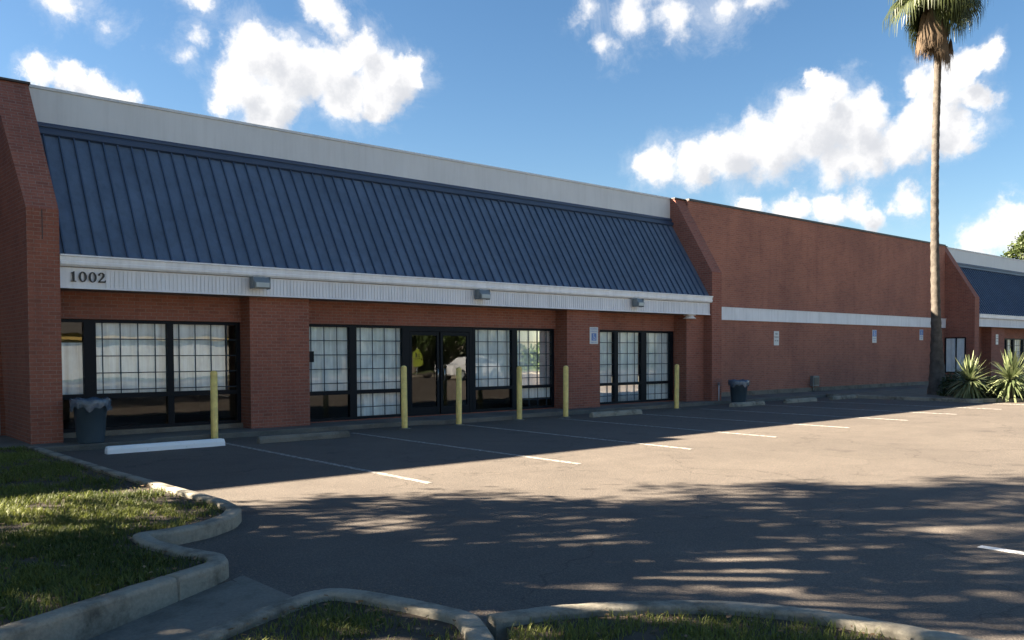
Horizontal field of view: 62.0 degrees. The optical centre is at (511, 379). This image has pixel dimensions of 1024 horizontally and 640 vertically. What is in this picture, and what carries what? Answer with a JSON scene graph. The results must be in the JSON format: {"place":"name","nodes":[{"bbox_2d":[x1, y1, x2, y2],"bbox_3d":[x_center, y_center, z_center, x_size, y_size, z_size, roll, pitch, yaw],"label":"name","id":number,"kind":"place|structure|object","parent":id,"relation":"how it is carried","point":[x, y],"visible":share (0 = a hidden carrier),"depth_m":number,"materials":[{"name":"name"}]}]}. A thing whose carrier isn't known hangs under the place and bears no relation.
{"place":"outdoors","nodes":[
{"label":"outdoors","id":0,"kind":"place"},
{"bbox_2d":[0,445,223,625],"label":"lawn","id":1,"kind":"structure","parent":0,"point":[17,526],"depth_m":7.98,"materials":[{"name":"plant"}]},
{"bbox_2d":[0,446,225,616],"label":"dry leaves","id":2,"kind":"object","parent":1,"relation":"on","point":[96,517],"visible":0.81,"depth_m":8.10,"materials":[{"name":"brown plant"}]},
{"bbox_2d":[223,597,464,639],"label":"lawn","id":3,"kind":"structure","parent":0,"point":[404,634],"depth_m":4.72,"materials":[{"name":"plant"}]},
{"bbox_2d":[220,594,455,637],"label":"dry leaves","id":4,"kind":"object","parent":3,"relation":"on","point":[359,601],"visible":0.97,"depth_m":4.88,"materials":[{"name":"brown plant"}]},
{"bbox_2d":[0,381,1019,451],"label":"sidewalk","id":5,"kind":"structure","parent":0,"point":[68,444],"depth_m":18.91,"materials":[{"name":"concrete"}]},
{"bbox_2d":[69,397,111,443],"bbox_3d":[-7.295,0.701,14.773,0.668,0.779,0.650,-2,2,-40],"label":"trash can","id":6,"kind":"object","parent":5,"relation":"on","point":[90,414],"visible":1,"depth_m":14.57,"materials":[{"name":"grey plastic"}]},
{"bbox_2d":[210,371,217,438],"bbox_3d":[-5.649,0.533,16.178,0.260,1.414,0.260,-1,2,-40],"label":"bollard","id":7,"kind":"object","parent":5,"relation":"on","point":[214,400],"visible":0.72,"depth_m":16.12,"materials":[{"name":"yellow metal"}]},
{"bbox_2d":[0,77,1023,443],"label":"brick building","id":8,"kind":"structure","parent":5,"relation":"on","point":[140,245],"depth_m":20.25,"materials":[{"name":"red brick"}]},
{"bbox_2d":[61,319,240,432],"bbox_3d":[-7.052,-0.109,16.660,3.541,2.082,0.165,-2,2,-40],"label":"window","id":9,"kind":"structure","parent":8,"relation":"in","point":[114,358],"depth_m":16.66,"materials":[{"name":"glass"}]},
{"bbox_2d":[250,276,270,289],"bbox_3d":[-5.030,-1.929,17.011,0.370,0.240,0.298,-2,2,-40],"label":"floodlight","id":10,"kind":"object","parent":8,"relation":"attached to","point":[260,282],"visible":1,"depth_m":16.91,"materials":[{"name":"metal"}]},
{"bbox_2d":[309,324,405,421],"bbox_3d":[-3.635,-0.174,19.541,2.747,2.159,0.165,-2,2,-40],"label":"window","id":11,"kind":"structure","parent":8,"relation":"in","point":[364,363],"depth_m":19.68,"materials":[{"name":"glass"}]},
{"bbox_2d":[409,331,439,415],"bbox_3d":[-2.114,-0.154,20.716,0.870,2.020,0.117,-2,2,-40],"label":"door","id":12,"kind":"structure","parent":8,"relation":"in","point":[434,409],"depth_m":20.78,"materials":[{"name":"brown metal"}]},
{"bbox_2d":[439,332,468,413],"bbox_3d":[-1.415,-0.175,21.305,0.880,2.020,0.117,-2,2,-40],"label":"door","id":13,"kind":"structure","parent":8,"relation":"in","point":[465,408],"depth_m":21.22,"materials":[{"name":"brown metal"}]},
{"bbox_2d":[475,289,490,299],"bbox_3d":[-0.719,-2.059,20.645,0.340,0.240,0.298,-2,2,-40],"label":"floodlight","id":14,"kind":"object","parent":8,"relation":"attached to","point":[482,294],"visible":1,"depth_m":20.54,"materials":[{"name":"metal"}]},
{"bbox_2d":[472,327,553,411],"bbox_3d":[0.028,-0.284,22.629,2.817,2.159,0.165,-2,2,-40],"label":"window","id":15,"kind":"structure","parent":8,"relation":"in","point":[498,353],"depth_m":22.58,"materials":[{"name":"clear glass"}]},
{"bbox_2d":[590,327,597,343],"bbox_3d":[2.280,-1.226,23.729,0.330,0.470,0.012,-2,2,-40],"label":"parking sign","id":16,"kind":"object","parent":8,"relation":"attached to","point":[593,335],"visible":1,"depth_m":23.73,"materials":[{"name":"metal"}]},
{"bbox_2d":[600,330,672,404],"bbox_3d":[3.553,-0.390,25.600,3.794,2.159,0.165,-2,2,-40],"label":"window","id":17,"kind":"structure","parent":8,"relation":"in","point":[619,383],"depth_m":25.77,"materials":[{"name":"glass"}]},
{"bbox_2d":[632,298,643,306],"bbox_3d":[3.577,-2.189,24.266,0.302,0.240,0.298,-2,2,-40],"label":"floodlight","id":18,"kind":"object","parent":8,"relation":"attached to","point":[636,302],"visible":1,"depth_m":24.16,"materials":[{"name":"metal"}]},
{"bbox_2d":[683,314,695,318],"bbox_3d":[5.485,-1.944,26.326,0.400,0.128,0.400,-2,2,-40],"label":"soffit light","id":19,"kind":"object","parent":8,"relation":"attached to","point":[689,316],"visible":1,"depth_m":26.20,"materials":[{"name":"white metal"}]},
{"bbox_2d":[774,331,778,344],"bbox_3d":[9.706,-1.519,31.297,0.330,0.520,0.011,-2,2,-40],"label":"parking sign","id":20,"kind":"object","parent":8,"relation":"attached to","point":[776,337],"visible":1,"depth_m":31.29,"materials":[{"name":"metal"}]},
{"bbox_2d":[810,376,818,390],"bbox_3d":[11.693,0.143,32.926,0.440,0.580,0.152,-2,2,-40],"label":"utility box","id":21,"kind":"object","parent":8,"relation":"attached to","point":[814,380],"visible":1,"depth_m":32.82,"materials":[{"name":"metal"}]},
{"bbox_2d":[872,330,876,342],"bbox_3d":[15.309,-1.828,36.015,0.360,0.540,0.012,-2,2,-40],"label":"parking sign","id":22,"kind":"object","parent":8,"relation":"attached to","point":[874,336],"visible":1,"depth_m":36.01,"materials":[{"name":"metal"}]},
{"bbox_2d":[919,330,922,339],"bbox_3d":[18.634,-2.038,38.815,0.360,0.480,0.012,-2,2,-40],"label":"parking sign","id":23,"kind":"object","parent":8,"relation":"attached to","point":[920,334],"visible":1,"depth_m":38.80,"materials":[{"name":"white metal"}]},
{"bbox_2d":[945,337,965,372],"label":"window","id":24,"kind":"structure","parent":8,"relation":"in","point":[955,347],"depth_m":40.03,"materials":[{"name":"glass"}]},
{"bbox_2d":[1004,338,1023,378],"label":"window","id":25,"kind":"structure","parent":8,"relation":"in","point":[1015,343],"depth_m":44.68,"materials":[{"name":"glass"}]},
{"bbox_2d":[0,0,1023,258],"label":"sky","id":26,"kind":"structure","parent":0,"point":[803,109],"materials":[{"name":"blue"}]},
{"bbox_2d":[57,397,1023,639],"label":"parking lot","id":27,"kind":"structure","parent":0,"point":[913,554],"depth_m":8.77,"materials":[{"name":"grey asphalt"}]},
{"bbox_2d":[0,446,241,639],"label":"kerb","id":28,"kind":"structure","parent":27,"relation":"on","point":[90,618],"depth_m":5.64,"materials":[{"name":"concrete"}]},
{"bbox_2d":[105,438,224,453],"bbox_3d":[-5.860,1.125,14.505,1.963,0.128,0.172,-2,2,-41],"label":"wheel stop","id":29,"kind":"object","parent":27,"relation":"on","point":[132,448],"visible":1,"depth_m":14.40,"materials":[{"name":"white paint"}]},
{"bbox_2d":[88,575,291,639],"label":"gutter","id":30,"kind":"object","parent":27,"relation":"on","point":[209,608],"visible":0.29,"depth_m":5.41,"materials":[{"name":"concrete"}]},
{"bbox_2d":[257,430,349,443],"bbox_3d":[-3.888,1.070,16.011,1.843,0.127,0.173,-2,2,-40],"label":"wheel stop","id":31,"kind":"object","parent":27,"relation":"on","point":[300,437],"visible":1,"depth_m":15.90,"materials":[{"name":"concrete"}]},
{"bbox_2d":[225,443,432,483],"bbox_3d":[-3.149,1.224,13.092,0.085,0.014,6.580,-2,2,-40],"label":"painted line","id":32,"kind":"object","parent":27,"relation":"on","point":[422,481],"visible":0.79,"depth_m":12.33,"materials":[{"name":"white paint"}]},
{"bbox_2d":[180,588,493,639],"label":"kerb","id":33,"kind":"structure","parent":27,"relation":"on","point":[470,626],"depth_m":4.91,"materials":[{"name":"concrete"}]},
{"bbox_2d":[399,366,410,428],"bbox_3d":[-2.317,0.427,18.335,0.260,1.464,0.260,-3,3,-40],"label":"bollard","id":34,"kind":"object","parent":27,"relation":"on","point":[404,416],"visible":0.98,"depth_m":18.28,"materials":[{"name":"yellow metal"}]},
{"bbox_2d":[453,367,463,424],"bbox_3d":[-1.200,0.424,19.274,0.260,1.404,0.260,-2,3,-40],"label":"bollard","id":35,"kind":"object","parent":27,"relation":"on","point":[458,395],"visible":0.92,"depth_m":19.22,"materials":[{"name":"yellow metal"}]},
{"bbox_2d":[354,433,581,463],"bbox_3d":[-1.135,1.160,14.907,0.085,0.014,6.600,-2,2,-40],"label":"painted line","id":36,"kind":"object","parent":27,"relation":"on","point":[473,449],"visible":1,"depth_m":14.28,"materials":[{"name":"white paint"}]},
{"bbox_2d":[514,366,524,419],"bbox_3d":[0.178,0.374,20.687,0.260,1.404,0.260,-2,3,-40],"label":"bollard","id":37,"kind":"object","parent":27,"relation":"on","point":[519,392],"visible":0.94,"depth_m":20.63,"materials":[{"name":"yellow metal"}]},
{"bbox_2d":[562,366,569,417],"bbox_3d":[1.353,0.346,21.453,0.260,1.404,0.260,-2,3,-40],"label":"bollard","id":38,"kind":"object","parent":27,"relation":"on","point":[565,391],"visible":0.92,"depth_m":21.40,"materials":[{"name":"yellow metal"}]},
{"bbox_2d":[468,425,690,448],"bbox_3d":[0.973,1.095,16.749,0.085,0.014,6.502,-2,2,-39],"label":"painted line","id":39,"kind":"object","parent":27,"relation":"on","point":[584,437],"visible":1,"depth_m":16.23,"materials":[{"name":"white paint"}]},
{"bbox_2d":[589,409,641,416],"bbox_3d":[2.687,0.860,21.945,1.852,0.128,0.173,-2,2,-40],"label":"wheel stop","id":40,"kind":"object","parent":27,"relation":"on","point":[615,413],"visible":1,"depth_m":21.83,"materials":[{"name":"concrete"}]},
{"bbox_2d":[559,418,775,436],"bbox_3d":[3.111,1.028,18.617,0.085,0.014,6.203,-2,2,-38],"label":"painted line","id":41,"kind":"object","parent":27,"relation":"on","point":[674,428],"visible":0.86,"depth_m":18.08,"materials":[{"name":"white paint"}]},
{"bbox_2d":[672,364,680,408],"bbox_3d":[4.725,0.249,24.456,0.260,1.384,0.260,-1,2,-40],"label":"bollard","id":42,"kind":"object","parent":27,"relation":"on","point":[676,391],"visible":0.94,"depth_m":24.40,"materials":[{"name":"yellow metal"}]},
{"bbox_2d":[487,600,983,639],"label":"kerb","id":43,"kind":"structure","parent":27,"relation":"on","point":[498,623],"depth_m":4.86,"materials":[{"name":"concrete"}]},
{"bbox_2d":[728,379,749,402],"bbox_3d":[7.000,0.385,26.328,0.668,0.779,0.650,-2,2,-40],"label":"trash can","id":44,"kind":"object","parent":27,"relation":"on","point":[738,390],"visible":0.8,"depth_m":26.11,"materials":[{"name":"grey plastic"}]},
{"bbox_2d":[729,401,764,406],"bbox_3d":[7.083,0.728,25.650,1.652,0.127,0.173,-2,2,-40],"label":"wheel stop","id":45,"kind":"object","parent":27,"relation":"on","point":[743,404],"visible":1,"depth_m":25.51,"materials":[{"name":"concrete"}]},
{"bbox_2d":[645,414,849,427],"bbox_3d":[5.170,0.964,20.418,0.085,0.014,6.100,-2,2,-41],"label":"painted line","id":46,"kind":"object","parent":27,"relation":"on","point":[751,421],"visible":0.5,"depth_m":19.84,"materials":[{"name":"white paint"}]},
{"bbox_2d":[783,397,816,402],"bbox_3d":[9.295,0.662,27.488,1.802,0.128,0.172,-2,2,-40],"label":"wheel stop","id":47,"kind":"object","parent":27,"relation":"on","point":[799,400],"visible":1,"depth_m":27.35,"materials":[{"name":"concrete"}]},
{"bbox_2d":[711,409,897,419],"bbox_3d":[7.357,0.899,22.228,0.085,0.014,5.950,-2,2,-41],"label":"painted line","id":48,"kind":"object","parent":27,"relation":"on","point":[807,414],"visible":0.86,"depth_m":21.98,"materials":[{"name":"white paint"}]},
{"bbox_2d":[829,394,858,399],"bbox_3d":[11.453,0.597,29.308,1.853,0.128,0.173,-2,2,-40],"label":"wheel stop","id":49,"kind":"object","parent":27,"relation":"on","point":[839,397],"visible":0.99,"depth_m":29.11,"materials":[{"name":"concrete"}]},
{"bbox_2d":[773,405,943,413],"bbox_3d":[9.500,0.834,24.068,0.085,0.014,5.900,-2,2,-40],"label":"painted line","id":50,"kind":"object","parent":27,"relation":"on","point":[859,409],"visible":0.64,"depth_m":23.81,"materials":[{"name":"white paint"}]},
{"bbox_2d":[817,401,986,408],"bbox_3d":[11.679,0.768,25.904,0.085,0.014,5.900,-2,2,-40],"label":"painted line","id":51,"kind":"object","parent":27,"relation":"on","point":[910,405],"visible":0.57,"depth_m":25.51,"materials":[{"name":"white paint"}]},
{"bbox_2d":[827,394,1023,402],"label":"kerb","id":52,"kind":"structure","parent":27,"relation":"on","point":[981,400],"depth_m":27.72,"materials":[{"name":"concrete"}]},
{"bbox_2d":[978,545,1023,554],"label":"painted line","id":53,"kind":"object","parent":27,"relation":"on","point":[1003,550],"visible":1,"depth_m":6.88,"materials":[{"name":"white paint"}]},
{"bbox_2d":[505,606,898,639],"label":"lawn","id":54,"kind":"structure","parent":0,"point":[647,635],"depth_m":4.70,"materials":[{"name":"plant"}]},
{"bbox_2d":[510,610,913,639],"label":"dry leaves","id":55,"kind":"object","parent":54,"relation":"on","point":[685,635],"visible":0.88,"depth_m":4.67,"materials":[{"name":"brown plant"}]},
{"bbox_2d":[843,388,997,398],"bbox_3d":[18.091,0.472,31.633,11.600,0.001,7.200,-2,2,-40],"label":"planting bed","id":56,"kind":"object","parent":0,"point":[921,392],"visible":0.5,"depth_m":31.16,"materials":[{"name":"soil"}]},
{"bbox_2d":[882,0,993,394],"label":"palm tree","id":57,"kind":"object","parent":56,"relation":"on","point":[928,23],"visible":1,"depth_m":30.03,"materials":[{"name":"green plant"}]},
{"bbox_2d":[936,372,963,395],"bbox_3d":[15.150,0.172,29.217,1.147,0.887,1.141,-2,2,-40],"label":"shrub","id":58,"kind":"object","parent":56,"relation":"on","point":[943,390],"visible":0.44,"depth_m":29.13,"materials":[{"name":"green plant"}]},
{"bbox_2d":[951,365,985,397],"bbox_3d":[15.130,0.176,28.410,1.596,1.646,1.539,-2,2,-40],"label":"agave","id":59,"kind":"object","parent":56,"relation":"on","point":[964,382],"visible":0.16,"depth_m":28.31,"materials":[{"name":"green plant"}]},
{"bbox_2d":[941,350,997,402],"bbox_3d":[14.750,0.071,27.432,1.862,2.043,1.934,1,2,37],"label":"agave","id":60,"kind":"object","parent":56,"relation":"on","point":[971,388],"visible":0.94,"depth_m":27.32,"materials":[{"name":"green plant"}]},
{"bbox_2d":[976,376,1002,397],"bbox_3d":[15.906,0.264,28.336,1.263,0.757,1.270,-2,2,-40],"label":"shrub","id":61,"kind":"object","parent":56,"relation":"on","point":[989,393],"visible":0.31,"depth_m":28.09,"materials":[{"name":"green plant"}]},
{"bbox_2d":[980,348,1023,402],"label":"agave","id":62,"kind":"object","parent":56,"relation":"on","point":[1011,372],"visible":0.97,"depth_m":26.92,"materials":[{"name":"green plant"}]},
{"bbox_2d":[1010,374,1023,397],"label":"shrub","id":63,"kind":"object","parent":56,"relation":"on","point":[1021,378],"visible":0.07,"depth_m":28.01,"materials":[{"name":"green plant"}]},
{"label":"ground","id":64,"kind":"structure","parent":0,"visible":0},
{"bbox_2d":[1000,230,1023,259],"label":"tree","id":65,"kind":"object","parent":64,"relation":"on","point":[1019,246],"visible":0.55,"depth_m":81.47,"materials":[{"name":"green plant"}]}
]}

